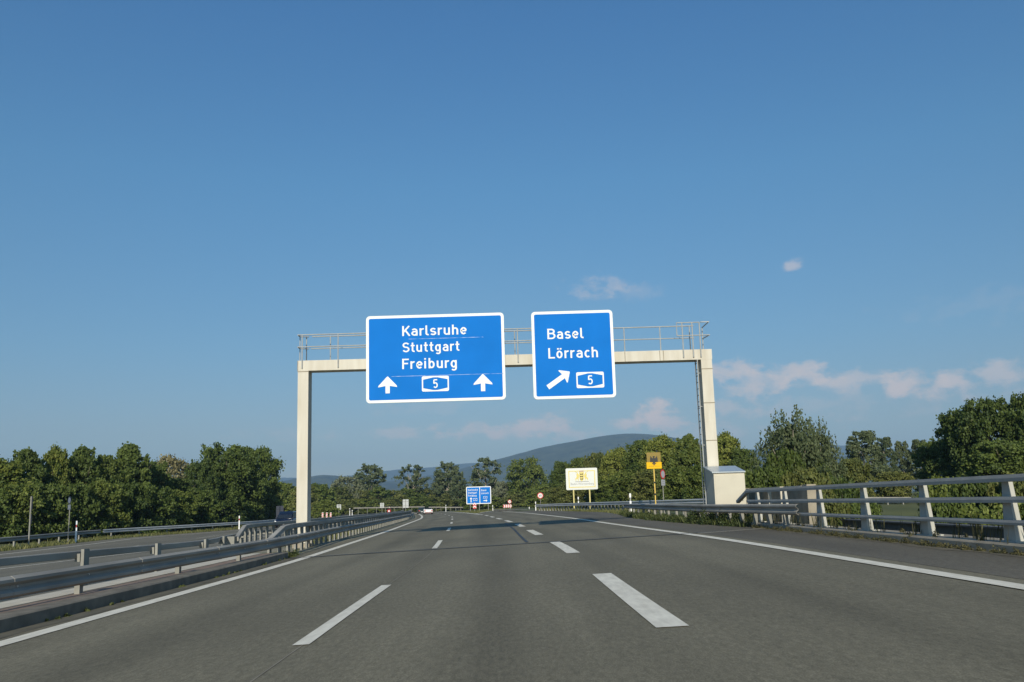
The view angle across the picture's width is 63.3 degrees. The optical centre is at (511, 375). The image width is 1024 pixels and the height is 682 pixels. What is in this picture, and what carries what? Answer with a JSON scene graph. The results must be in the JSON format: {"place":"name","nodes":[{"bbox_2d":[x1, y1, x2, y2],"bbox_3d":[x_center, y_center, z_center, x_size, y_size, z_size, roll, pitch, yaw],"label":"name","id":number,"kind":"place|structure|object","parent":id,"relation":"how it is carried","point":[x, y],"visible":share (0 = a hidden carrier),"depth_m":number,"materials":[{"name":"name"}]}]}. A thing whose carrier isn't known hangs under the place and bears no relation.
{"place":"outdoors","nodes":[
{"label":"outdoors","id":0,"kind":"place"},
{"bbox_2d":[0,553,261,608],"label":"median strip","id":1,"kind":"object","parent":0,"point":[26,600],"visible":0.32,"depth_m":15.80,"materials":[{"name":"concrete"}]},
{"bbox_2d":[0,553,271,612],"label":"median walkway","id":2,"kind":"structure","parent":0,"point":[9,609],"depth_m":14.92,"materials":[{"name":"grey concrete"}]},
{"bbox_2d":[0,512,383,601],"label":"opposite carriageway","id":3,"kind":"structure","parent":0,"point":[66,563],"depth_m":48.02,"materials":[{"name":"grey asphalt"}]},
{"bbox_2d":[244,514,416,554],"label":"median","id":4,"kind":"object","parent":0,"point":[328,542],"visible":0.2,"depth_m":39.63,"materials":[{"name":"grey concrete"}]},
{"bbox_2d":[0,510,403,585],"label":"guardrail","id":5,"kind":"object","parent":4,"relation":"on","point":[82,556],"visible":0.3,"depth_m":23.34,"materials":[{"name":"metal"}]},
{"bbox_2d":[281,475,432,494],"bbox_3d":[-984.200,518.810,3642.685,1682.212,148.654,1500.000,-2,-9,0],"label":"hill","id":6,"kind":"structure","parent":0,"point":[329,479],"depth_m":3352.04,"materials":[{"name":"green plant"}]},
{"bbox_2d":[0,491,919,566],"bbox_3d":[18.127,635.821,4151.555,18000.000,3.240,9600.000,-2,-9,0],"label":"ground","id":7,"kind":"structure","parent":0,"point":[900,509],"depth_m":58.12,"materials":[{"name":"green plant"}]},
{"bbox_2d":[0,487,21,543],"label":"bush","id":8,"kind":"object","parent":7,"relation":"on","point":[6,498],"visible":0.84,"depth_m":65.13,"materials":[{"name":"green plant"}]},
{"bbox_2d":[0,454,41,542],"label":"tree","id":9,"kind":"object","parent":7,"relation":"on","point":[12,472],"visible":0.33,"depth_m":69.19,"materials":[{"name":"green plant"}]},
{"bbox_2d":[0,482,52,543],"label":"bush","id":10,"kind":"object","parent":7,"relation":"on","point":[23,493],"visible":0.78,"depth_m":66.63,"materials":[{"name":"green plant"}]},
{"bbox_2d":[9,446,52,485],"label":"tree","id":11,"kind":"object","parent":7,"relation":"on","point":[32,461],"visible":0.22,"depth_m":73.55,"materials":[{"name":"green plant"}]},
{"bbox_2d":[8,481,80,542],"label":"bush","id":12,"kind":"object","parent":7,"relation":"on","point":[55,493],"visible":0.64,"depth_m":69.73,"materials":[{"name":"green plant"}]},
{"bbox_2d":[0,530,100,546],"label":"guardrail","id":13,"kind":"object","parent":7,"relation":"on","point":[39,537],"visible":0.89,"depth_m":59.25,"materials":[{"name":"metal"}]},
{"bbox_2d":[37,444,76,533],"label":"tree","id":14,"kind":"object","parent":7,"relation":"on","point":[57,464],"visible":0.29,"depth_m":76.38,"materials":[{"name":"green plant"}]},
{"bbox_2d":[42,481,109,539],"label":"bush","id":15,"kind":"object","parent":7,"relation":"on","point":[85,505],"visible":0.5,"depth_m":72.80,"materials":[{"name":"green plant"}]},
{"bbox_2d":[68,444,105,536],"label":"tree","id":16,"kind":"object","parent":7,"relation":"on","point":[84,464],"visible":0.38,"depth_m":79.22,"materials":[{"name":"green plant"}]},
{"bbox_2d":[67,478,133,536],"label":"bush","id":17,"kind":"object","parent":7,"relation":"on","point":[117,499],"visible":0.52,"depth_m":76.58,"materials":[{"name":"green plant"}]},
{"bbox_2d":[89,454,130,535],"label":"tree","id":18,"kind":"object","parent":7,"relation":"on","point":[112,470],"visible":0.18,"depth_m":82.06,"materials":[{"name":"green plant"}]},
{"bbox_2d":[105,480,164,535],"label":"bush","id":19,"kind":"object","parent":7,"relation":"on","point":[138,499],"visible":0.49,"depth_m":80.71,"materials":[{"name":"green plant"}]},
{"bbox_2d":[115,441,159,533],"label":"tree","id":20,"kind":"object","parent":7,"relation":"on","point":[139,471],"visible":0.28,"depth_m":85.09,"materials":[{"name":"green plant"}]},
{"bbox_2d":[116,484,181,534],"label":"bush","id":21,"kind":"object","parent":7,"relation":"on","point":[160,499],"visible":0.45,"depth_m":84.45,"materials":[{"name":"green plant"}]},
{"bbox_2d":[135,459,173,523],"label":"tree","id":22,"kind":"object","parent":7,"relation":"on","point":[158,475],"visible":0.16,"depth_m":91.20,"materials":[{"name":"green plant"}]},
{"bbox_2d":[157,454,193,482],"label":"tree","id":23,"kind":"object","parent":7,"relation":"on","point":[175,466],"visible":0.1,"depth_m":133.82,"materials":[{"name":"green plant"}]},
{"bbox_2d":[153,487,200,531],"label":"bush","id":24,"kind":"object","parent":7,"relation":"on","point":[186,499],"visible":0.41,"depth_m":89.29,"materials":[{"name":"green plant"}]},
{"bbox_2d":[163,476,202,530],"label":"tree","id":25,"kind":"object","parent":7,"relation":"on","point":[182,484],"visible":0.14,"depth_m":95.55,"materials":[{"name":"green plant"}]},
{"bbox_2d":[183,458,222,527],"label":"tree","id":26,"kind":"object","parent":7,"relation":"on","point":[206,476],"visible":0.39,"depth_m":102.85,"materials":[{"name":"green plant"}]},
{"bbox_2d":[180,488,229,529],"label":"bush","id":27,"kind":"object","parent":7,"relation":"on","point":[207,501],"visible":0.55,"depth_m":96.16,"materials":[{"name":"green plant"}]},
{"bbox_2d":[0,510,413,599],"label":"guardrail","id":28,"kind":"object","parent":7,"relation":"on","point":[77,578],"visible":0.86,"depth_m":17.85,"materials":[{"name":"metal"}]},
{"bbox_2d":[103,517,312,536],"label":"guardrail","id":29,"kind":"object","parent":7,"relation":"on","point":[138,529],"visible":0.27,"depth_m":81.11,"materials":[{"name":"metal"}]},
{"bbox_2d":[206,488,247,527],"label":"bush","id":30,"kind":"object","parent":7,"relation":"on","point":[232,496],"visible":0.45,"depth_m":105.40,"materials":[{"name":"green plant"}]},
{"bbox_2d":[196,442,272,526],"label":"tree","id":31,"kind":"object","parent":7,"relation":"on","point":[233,466],"visible":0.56,"depth_m":109.80,"materials":[{"name":"green plant"}]},
{"bbox_2d":[236,445,285,520],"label":"tree","id":32,"kind":"object","parent":7,"relation":"on","point":[269,468],"visible":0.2,"depth_m":120.38,"materials":[{"name":"green plant"}]},
{"bbox_2d":[311,498,339,517],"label":"bush","id":33,"kind":"object","parent":7,"relation":"on","point":[328,507],"visible":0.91,"depth_m":162.26,"materials":[{"name":"green plant"}]},
{"bbox_2d":[311,482,343,516],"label":"bush","id":34,"kind":"object","parent":7,"relation":"on","point":[323,492],"visible":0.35,"depth_m":196.92,"materials":[{"name":"green plant"}]},
{"bbox_2d":[0,507,673,551],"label":"verge grass","id":35,"kind":"structure","parent":7,"relation":"on","point":[88,539],"depth_m":68.97,"materials":[{"name":"green plant"}]},
{"bbox_2d":[332,485,358,514],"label":"bush","id":36,"kind":"object","parent":7,"relation":"on","point":[343,495],"visible":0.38,"depth_m":231.59,"materials":[{"name":"green plant"}]},
{"bbox_2d":[330,475,366,503],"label":"tree","id":37,"kind":"object","parent":7,"relation":"on","point":[340,480],"visible":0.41,"depth_m":241.99,"materials":[{"name":"green plant"}]},
{"bbox_2d":[351,463,386,492],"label":"tree","id":38,"kind":"object","parent":7,"relation":"on","point":[373,476],"visible":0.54,"depth_m":251.22,"materials":[{"name":"green plant"}]},
{"bbox_2d":[391,464,431,496],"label":"tree","id":39,"kind":"object","parent":7,"relation":"on","point":[414,483],"visible":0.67,"depth_m":259.53,"materials":[{"name":"green plant"}]},
{"bbox_2d":[430,461,463,497],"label":"tree","id":40,"kind":"object","parent":7,"relation":"on","point":[440,483],"visible":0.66,"depth_m":258.07,"materials":[{"name":"green plant"}]},
{"bbox_2d":[448,474,467,509],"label":"tree","id":41,"kind":"object","parent":7,"relation":"on","point":[459,487],"visible":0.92,"depth_m":251.47,"materials":[{"name":"green plant"}]},
{"bbox_2d":[466,486,490,510],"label":"direction board","id":42,"kind":"object","parent":7,"relation":"on","point":[479,495],"visible":1,"depth_m":163.34,"materials":[{"name":"blue metal"}]},
{"bbox_2d":[468,457,502,490],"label":"tree","id":43,"kind":"object","parent":7,"relation":"on","point":[477,475],"visible":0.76,"depth_m":248.88,"materials":[{"name":"green plant"}]},
{"bbox_2d":[292,321,718,547],"bbox_3d":[-0.213,2.623,34.298,17.425,9.336,0.840,-2,-9,0],"label":"sign gantry","id":44,"kind":"object","parent":7,"relation":"on","point":[702,358],"visible":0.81,"depth_m":34.46,"materials":[{"name":"grey metal"}]},
{"bbox_2d":[366,313,505,403],"bbox_3d":[-3.157,-0.733,34.366,5.720,3.645,0.300,-2,-9,0],"label":"direction sign","id":45,"kind":"object","parent":44,"relation":"attached to","point":[435,358],"visible":1,"depth_m":34.23,"materials":[{"name":"blue metal"}]},
{"bbox_2d":[531,310,615,399],"bbox_3d":[2.529,-0.870,34.362,3.375,3.665,0.300,-2,-9,0],"label":"direction sign","id":46,"kind":"object","parent":44,"relation":"attached to","point":[572,354],"visible":1,"depth_m":34.23,"materials":[{"name":"blue metal"}]},
{"bbox_2d":[503,455,550,495],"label":"tree","id":47,"kind":"object","parent":7,"relation":"on","point":[533,472],"visible":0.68,"depth_m":228.50,"materials":[{"name":"green plant"}]},
{"bbox_2d":[548,461,568,493],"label":"tree","id":48,"kind":"object","parent":7,"relation":"on","point":[556,477],"visible":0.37,"depth_m":137.99,"materials":[{"name":"green plant"}]},
{"bbox_2d":[556,481,592,508],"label":"bush","id":49,"kind":"object","parent":7,"relation":"on","point":[565,497],"visible":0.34,"depth_m":115.81,"materials":[{"name":"green plant"}]},
{"bbox_2d":[566,468,597,507],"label":"border board","id":50,"kind":"object","parent":7,"relation":"on","point":[581,478],"visible":0.99,"depth_m":103.19,"materials":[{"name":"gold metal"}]},
{"bbox_2d":[583,451,609,506],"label":"tree","id":51,"kind":"object","parent":7,"relation":"on","point":[593,460],"visible":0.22,"depth_m":120.18,"materials":[{"name":"green plant"}]},
{"bbox_2d":[584,474,615,506],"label":"bush","id":52,"kind":"object","parent":7,"relation":"on","point":[603,494],"visible":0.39,"depth_m":109.47,"materials":[{"name":"green plant"}]},
{"bbox_2d":[599,446,627,506],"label":"tree","id":53,"kind":"object","parent":7,"relation":"on","point":[610,465],"visible":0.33,"depth_m":110.63,"materials":[{"name":"green plant"}]},
{"bbox_2d":[535,499,705,513],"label":"guardrail","id":54,"kind":"object","parent":7,"relation":"on","point":[679,501],"visible":0.66,"depth_m":72.00,"materials":[{"name":"metal"}]},
{"bbox_2d":[599,470,643,506],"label":"bush","id":55,"kind":"object","parent":7,"relation":"on","point":[618,482],"visible":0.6,"depth_m":98.26,"materials":[{"name":"green plant"}]},
{"bbox_2d":[620,439,647,500],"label":"tree","id":56,"kind":"object","parent":7,"relation":"on","point":[631,457],"visible":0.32,"depth_m":102.52,"materials":[{"name":"green plant"}]},
{"bbox_2d":[626,468,677,500],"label":"bush","id":57,"kind":"object","parent":7,"relation":"on","point":[645,478],"visible":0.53,"depth_m":84.43,"materials":[{"name":"green plant"}]},
{"bbox_2d":[646,452,661,513],"bbox_3d":[9.907,7.537,57.507,1.045,4.456,0.142,-2,-9,0],"label":"eagle sign","id":58,"kind":"object","parent":7,"relation":"on","point":[653,462],"visible":0.99,"depth_m":57.68,"materials":[{"name":"yellow metal"}]},
{"bbox_2d":[639,433,676,498],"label":"tree","id":59,"kind":"object","parent":7,"relation":"on","point":[664,445],"visible":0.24,"depth_m":95.04,"materials":[{"name":"green plant"}]},
{"bbox_2d":[655,465,701,499],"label":"bush","id":60,"kind":"object","parent":7,"relation":"on","point":[672,476],"visible":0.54,"depth_m":74.26,"materials":[{"name":"green plant"}]},
{"bbox_2d":[665,433,702,499],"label":"tree","id":61,"kind":"object","parent":7,"relation":"on","point":[688,454],"visible":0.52,"depth_m":86.85,"materials":[{"name":"green plant"}]},
{"bbox_2d":[679,464,704,498],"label":"bush","id":62,"kind":"object","parent":7,"relation":"on","point":[692,477],"visible":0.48,"depth_m":68.57,"materials":[{"name":"green plant"}]},
{"bbox_2d":[619,507,766,526],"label":"verge weeds","id":63,"kind":"object","parent":7,"relation":"on","point":[695,515],"visible":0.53,"depth_m":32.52,"materials":[{"name":"green plant"}]},
{"bbox_2d":[623,504,797,525],"bbox_3d":[7.709,6.581,39.827,0.632,0.894,33.210,-1,-9,-1],"label":"guardrail","id":64,"kind":"object","parent":7,"relation":"on","point":[783,510],"visible":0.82,"depth_m":29.43,"materials":[{"name":"metal"}]},
{"bbox_2d":[702,429,743,465],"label":"tree","id":65,"kind":"object","parent":7,"relation":"on","point":[726,442],"visible":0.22,"depth_m":80.72,"materials":[{"name":"green plant"}]},
{"bbox_2d":[703,466,745,515],"bbox_3d":[8.449,4.797,32.831,1.298,2.508,1.470,-2,-9,0],"label":"control cabinet","id":66,"kind":"object","parent":7,"relation":"on","point":[725,484],"visible":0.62,"depth_m":32.26,"materials":[{"name":"grey metal"}]},
{"bbox_2d":[727,446,761,470],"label":"tree","id":67,"kind":"object","parent":7,"relation":"on","point":[741,460],"visible":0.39,"depth_m":78.82,"materials":[{"name":"green plant"}]},
{"bbox_2d":[745,463,792,487],"bbox_3d":[12.790,6.626,41.310,3.188,4.497,3.455,-4,-9,16],"label":"bush","id":68,"kind":"object","parent":7,"relation":"on","point":[769,476],"visible":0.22,"depth_m":41.24,"materials":[{"name":"green plant"}]},
{"bbox_2d":[745,484,816,523],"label":"wing wall","id":69,"kind":"structure","parent":7,"relation":"on","point":[806,507],"depth_m":27.93,"materials":[{"name":"concrete"}]},
{"bbox_2d":[763,446,805,479],"bbox_3d":[14.001,6.577,42.380,3.284,6.085,3.031,4,-11,-35],"label":"bush","id":70,"kind":"object","parent":7,"relation":"on","point":[791,458],"visible":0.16,"depth_m":42.28,"materials":[{"name":"green plant"}]},
{"bbox_2d":[748,404,834,480],"bbox_3d":[14.606,5.550,43.795,4.683,8.173,4.675,-3,-9,6],"label":"tree","id":71,"kind":"object","parent":7,"relation":"on","point":[795,440],"visible":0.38,"depth_m":43.34,"materials":[{"name":"green plant"}]},
{"bbox_2d":[773,465,833,495],"bbox_3d":[14.254,6.994,40.414,3.215,5.326,3.443,-2,-9,4],"label":"bush","id":72,"kind":"object","parent":7,"relation":"on","point":[801,476],"visible":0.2,"depth_m":40.27,"materials":[{"name":"green plant"}]},
{"bbox_2d":[804,416,847,481],"bbox_3d":[17.020,5.756,45.449,3.092,7.434,3.087,-3,-9,11],"label":"tree","id":73,"kind":"object","parent":7,"relation":"on","point":[826,443],"visible":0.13,"depth_m":45.37,"materials":[{"name":"green plant"}]},
{"bbox_2d":[822,492,851,526],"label":"bush","id":74,"kind":"object","parent":7,"relation":"on","point":[834,508],"visible":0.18,"depth_m":34.93,"materials":[{"name":"green plant"}]},
{"bbox_2d":[825,473,859,506],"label":"bush","id":75,"kind":"object","parent":7,"relation":"on","point":[846,493],"visible":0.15,"depth_m":41.03,"materials":[{"name":"green plant"}]},
{"bbox_2d":[831,457,875,497],"bbox_3d":[24.971,7.957,61.558,3.565,3.941,3.818,-6,-10,28],"label":"bush","id":76,"kind":"object","parent":7,"relation":"on","point":[857,471],"visible":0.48,"depth_m":60.73,"materials":[{"name":"green plant"}]},
{"bbox_2d":[845,430,889,496],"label":"tree","id":77,"kind":"object","parent":7,"relation":"on","point":[853,446],"visible":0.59,"depth_m":103.63,"materials":[{"name":"green plant"}]},
{"bbox_2d":[747,521,1023,552],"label":"bridge kerb","id":78,"kind":"structure","parent":7,"relation":"on","point":[966,541],"depth_m":16.35,"materials":[{"name":"concrete"}]},
{"bbox_2d":[744,511,1008,542],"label":"dry stalks","id":79,"kind":"object","parent":78,"relation":"on","point":[977,527],"visible":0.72,"depth_m":16.98,"materials":[{"name":"brown plant"}]},
{"bbox_2d":[736,474,1023,542],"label":"bridge railing","id":80,"kind":"object","parent":78,"relation":"on","point":[1012,521],"visible":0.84,"depth_m":16.59,"materials":[{"name":"metal"}]},
{"bbox_2d":[874,437,900,494],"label":"tree","id":81,"kind":"object","parent":7,"relation":"on","point":[885,443],"visible":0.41,"depth_m":106.86,"materials":[{"name":"green plant"}]},
{"bbox_2d":[868,471,920,503],"bbox_3d":[29.961,8.884,65.518,4.064,2.831,3.796,4,-10,-33],"label":"bush","id":82,"kind":"object","parent":7,"relation":"on","point":[892,476],"visible":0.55,"depth_m":64.66,"materials":[{"name":"green plant"}]},
{"bbox_2d":[893,440,911,495],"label":"tree","id":83,"kind":"object","parent":7,"relation":"on","point":[904,463],"visible":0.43,"depth_m":108.92,"materials":[{"name":"green plant"}]},
{"bbox_2d":[908,437,953,493],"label":"tree","id":84,"kind":"object","parent":7,"relation":"on","point":[924,454],"visible":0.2,"depth_m":71.12,"materials":[{"name":"green plant"}]},
{"bbox_2d":[839,519,1023,537],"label":"parapet wall","id":85,"kind":"structure","parent":7,"relation":"on","point":[944,528],"depth_m":20.66,"materials":[{"name":"concrete"}]},
{"bbox_2d":[914,473,959,516],"bbox_3d":[20.599,7.072,39.311,2.688,4.929,2.728,-8,-11,37],"label":"bush","id":86,"kind":"object","parent":7,"relation":"on","point":[940,491],"visible":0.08,"depth_m":39.16,"materials":[{"name":"green plant"}]},
{"bbox_2d":[917,495,969,523],"bbox_3d":[16.478,6.657,31.194,2.603,4.296,2.820,-4,-9,15],"label":"bush","id":87,"kind":"object","parent":7,"relation":"on","point":[948,510],"visible":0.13,"depth_m":31.17,"materials":[{"name":"green plant"}]},
{"bbox_2d":[922,408,986,488],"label":"tree","id":88,"kind":"object","parent":7,"relation":"on","point":[944,448],"visible":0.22,"depth_m":65.56,"materials":[{"name":"green plant"}]},
{"bbox_2d":[946,482,1001,514],"bbox_3d":[20.448,6.836,36.197,3.210,5.139,3.478,-6,-10,26],"label":"bush","id":89,"kind":"object","parent":7,"relation":"on","point":[971,490],"visible":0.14,"depth_m":36.20,"materials":[{"name":"green plant"}]},
{"bbox_2d":[947,395,1023,475],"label":"tree","id":90,"kind":"object","parent":7,"relation":"on","point":[979,419],"visible":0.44,"depth_m":61.44,"materials":[{"name":"green plant"}]},
{"bbox_2d":[955,438,1023,485],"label":"bush","id":91,"kind":"object","parent":7,"relation":"on","point":[990,462],"visible":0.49,"depth_m":50.90,"materials":[{"name":"green plant"}]},
{"bbox_2d":[957,493,1023,526],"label":"bush","id":92,"kind":"object","parent":7,"relation":"on","point":[984,513],"visible":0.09,"depth_m":28.23,"materials":[{"name":"green plant"}]},
{"bbox_2d":[985,470,1023,513],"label":"bush","id":93,"kind":"object","parent":7,"relation":"on","point":[1017,485],"visible":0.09,"depth_m":34.67,"materials":[{"name":"green plant"}]},
{"bbox_2d":[993,392,1023,464],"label":"tree","id":94,"kind":"object","parent":7,"relation":"on","point":[1014,416],"visible":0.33,"depth_m":59.79,"materials":[{"name":"green plant"}]},
{"bbox_2d":[0,510,1023,681],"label":"carriageway","id":95,"kind":"structure","parent":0,"point":[533,610],"depth_m":9.11,"materials":[{"name":"grey asphalt"}]},
{"bbox_2d":[0,552,287,632],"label":"median kerb","id":96,"kind":"structure","parent":95,"relation":"on","point":[19,618],"depth_m":13.97,"materials":[{"name":"concrete"}]},
{"bbox_2d":[0,558,295,638],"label":"gutter","id":97,"kind":"object","parent":95,"relation":"on","point":[55,621],"visible":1,"depth_m":13.62,"materials":[{"name":"grey concrete"}]},
{"bbox_2d":[0,513,422,645],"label":"edge line","id":98,"kind":"object","parent":95,"relation":"on","point":[48,630],"visible":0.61,"depth_m":13.57,"materials":[{"name":"paint"}]},
{"bbox_2d":[293,514,452,644],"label":"lane dashes","id":99,"kind":"object","parent":95,"relation":"on","point":[312,636],"visible":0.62,"depth_m":10.28,"materials":[{"name":"paint"}]},
{"bbox_2d":[480,514,688,626],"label":"exit lane dashes","id":100,"kind":"object","parent":95,"relation":"on","point":[652,612],"visible":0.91,"depth_m":10.25,"materials":[{"name":"paint"}]},
{"bbox_2d":[503,511,1023,588],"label":"edge line","id":101,"kind":"object","parent":95,"relation":"on","point":[981,580],"visible":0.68,"depth_m":13.14,"materials":[{"name":"paint"}]},
{"bbox_2d":[0,0,1023,477],"label":"sky","id":102,"kind":"structure","parent":0,"point":[190,190],"materials":[{"name":"blue"}]},
{"bbox_2d":[268,445,894,481],"bbox_3d":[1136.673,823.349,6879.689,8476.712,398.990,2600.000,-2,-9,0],"label":"hill","id":103,"kind":"structure","parent":0,"point":[395,473],"depth_m":6410.60,"materials":[{"name":"green plant"}]},
{"bbox_2d":[386,434,920,495],"bbox_3d":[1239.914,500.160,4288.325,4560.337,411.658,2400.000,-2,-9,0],"label":"hill","id":104,"kind":"structure","parent":0,"point":[548,456],"depth_m":3778.12,"materials":[{"name":"green plant"}]},
{"bbox_2d":[523,510,1023,578],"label":"hard shoulder","id":105,"kind":"object","parent":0,"point":[994,564],"visible":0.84,"depth_m":16.54},
{"bbox_2d":[734,526,1023,557],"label":"gutter","id":106,"kind":"object","parent":105,"relation":"on","point":[940,548],"visible":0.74,"depth_m":16.10,"materials":[{"name":"grey concrete"}]},
{"bbox_2d":[741,519,1023,555],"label":"kerb weeds","id":107,"kind":"object","parent":106,"relation":"on","point":[886,539],"visible":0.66,"depth_m":17.29,"materials":[{"name":"green plant"}]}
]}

